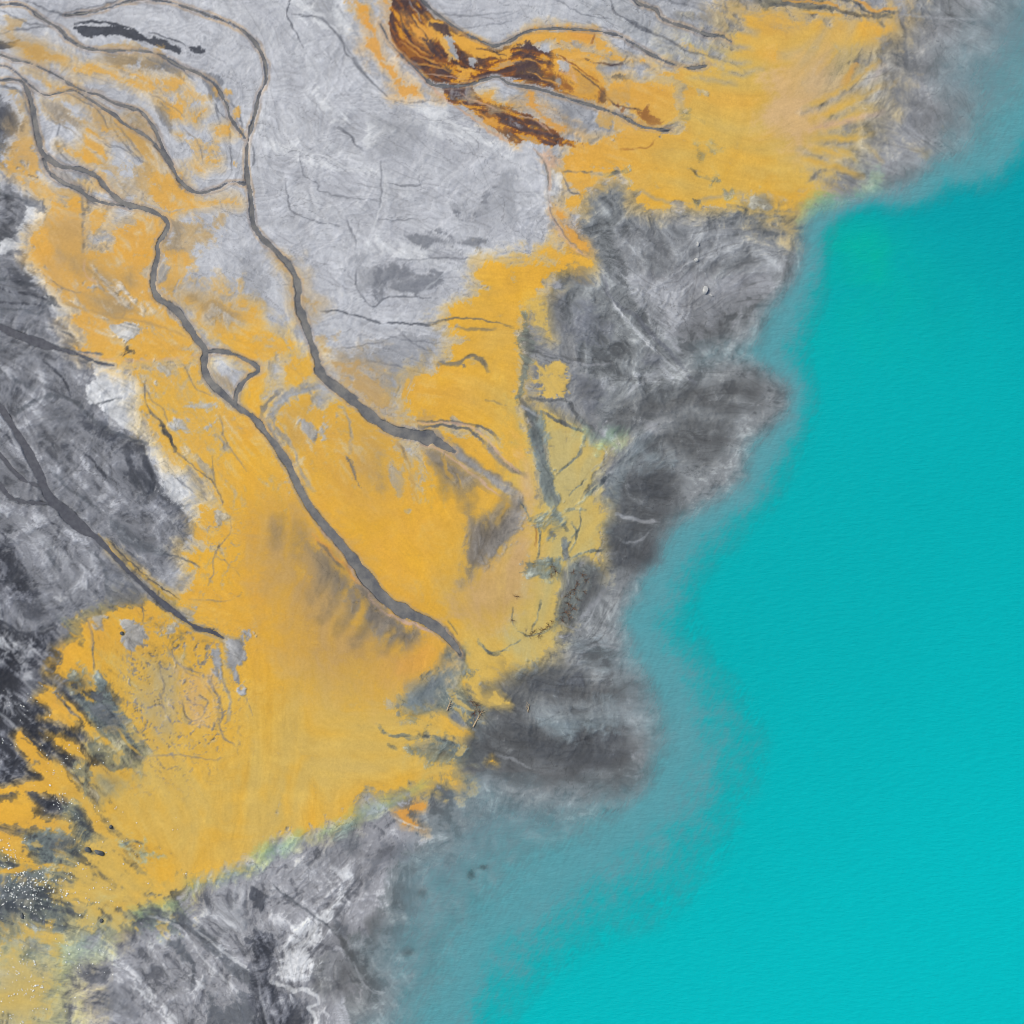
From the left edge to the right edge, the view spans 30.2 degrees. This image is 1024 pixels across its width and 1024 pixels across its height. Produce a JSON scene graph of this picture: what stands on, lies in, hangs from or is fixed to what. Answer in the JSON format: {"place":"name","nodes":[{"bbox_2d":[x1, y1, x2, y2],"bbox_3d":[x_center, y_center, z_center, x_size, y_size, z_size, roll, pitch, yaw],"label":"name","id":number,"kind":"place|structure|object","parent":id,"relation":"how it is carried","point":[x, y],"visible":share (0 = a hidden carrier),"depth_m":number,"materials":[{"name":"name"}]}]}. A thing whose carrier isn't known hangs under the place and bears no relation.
{"place":"outdoors","nodes":[
{"label":"outdoors","id":0,"kind":"place"},
{"bbox_2d":[0,452,39,486],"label":"stream","id":1,"kind":"structure","parent":0,"point":[14,471],"depth_m":378.89,"materials":[{"name":"liquid"}]},
{"bbox_2d":[0,482,47,504],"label":"stream","id":2,"kind":"structure","parent":0,"point":[8,495],"depth_m":378.92,"materials":[{"name":"liquid"}]},
{"bbox_2d":[0,325,107,364],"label":"stream","id":3,"kind":"structure","parent":0,"point":[32,340],"depth_m":378.96,"materials":[{"name":"liquid"}]},
{"bbox_2d":[44,160,121,205],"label":"stream","id":4,"kind":"structure","parent":0,"point":[88,197],"depth_m":378.89,"materials":[{"name":"liquid"}]},
{"bbox_2d":[0,54,172,164],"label":"stream","id":5,"kind":"structure","parent":0,"point":[149,121],"depth_m":378.90,"materials":[{"name":"liquid"}]},
{"bbox_2d":[0,403,222,637],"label":"stream","id":6,"kind":"structure","parent":0,"point":[68,515],"depth_m":378.98,"materials":[{"name":"liquid"}]},
{"bbox_2d":[0,4,242,134],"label":"stream","id":7,"kind":"structure","parent":0,"point":[144,51],"depth_m":378.90,"materials":[{"name":"liquid"}]},
{"bbox_2d":[31,85,243,193],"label":"stream","id":8,"kind":"structure","parent":0,"point":[168,162],"depth_m":378.91,"materials":[{"name":"liquid"}]},
{"bbox_2d":[6,79,459,653],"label":"stream","id":9,"kind":"structure","parent":0,"point":[376,589],"depth_m":379.06,"materials":[{"name":"liquid"}]},
{"bbox_2d":[206,349,259,404],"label":"stream","id":10,"kind":"structure","parent":0,"point":[248,377],"depth_m":378.91,"materials":[{"name":"liquid"}]},
{"bbox_2d":[66,0,453,451],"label":"stream","id":11,"kind":"structure","parent":0,"point":[427,437],"depth_m":379.03,"materials":[{"name":"liquid"}]},
{"bbox_2d":[0,0,1007,1023],"bbox_3d":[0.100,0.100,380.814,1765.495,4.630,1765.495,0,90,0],"label":"ground","id":12,"kind":"structure","parent":0,"point":[300,774],"depth_m":379.45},
{"bbox_2d":[84,847,90,851],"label":"boulder","id":13,"kind":"object","parent":12,"relation":"on","point":[87,849],"visible":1,"depth_m":378.88,"materials":[{"name":"grey stone"}]},
{"bbox_2d":[0,690,177,1015],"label":"boulders","id":14,"kind":"object","parent":12,"relation":"on","point":[41,880],"visible":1,"depth_m":379.02,"materials":[{"name":"grey stone"}]},
{"bbox_2d":[94,850,103,855],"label":"boulder","id":15,"kind":"object","parent":12,"relation":"on","point":[99,852],"visible":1,"depth_m":378.95,"materials":[{"name":"grey stone"}]},
{"bbox_2d":[703,286,708,293],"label":"boulder","id":16,"kind":"object","parent":12,"relation":"on","point":[705,289],"visible":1,"depth_m":379.80,"materials":[{"name":"white stone"}]},
{"bbox_2d":[409,62,668,130],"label":"stream","id":17,"kind":"structure","parent":0,"point":[547,91],"depth_m":379.18,"materials":[{"name":"liquid"}]},
{"bbox_2d":[422,0,704,68],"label":"stream","id":18,"kind":"structure","parent":0,"point":[516,37],"depth_m":379.15,"materials":[{"name":"liquid"}]},
{"bbox_2d":[635,0,727,39],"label":"stream","id":19,"kind":"structure","parent":0,"point":[675,24],"depth_m":379.62,"materials":[{"name":"liquid"}]},
{"bbox_2d":[379,0,1023,1023],"bbox_3d":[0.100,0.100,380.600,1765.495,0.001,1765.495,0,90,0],"label":"lake","id":20,"kind":"structure","parent":0,"point":[819,818],"depth_m":380.60,"materials":[{"name":"liquid"}]}
]}

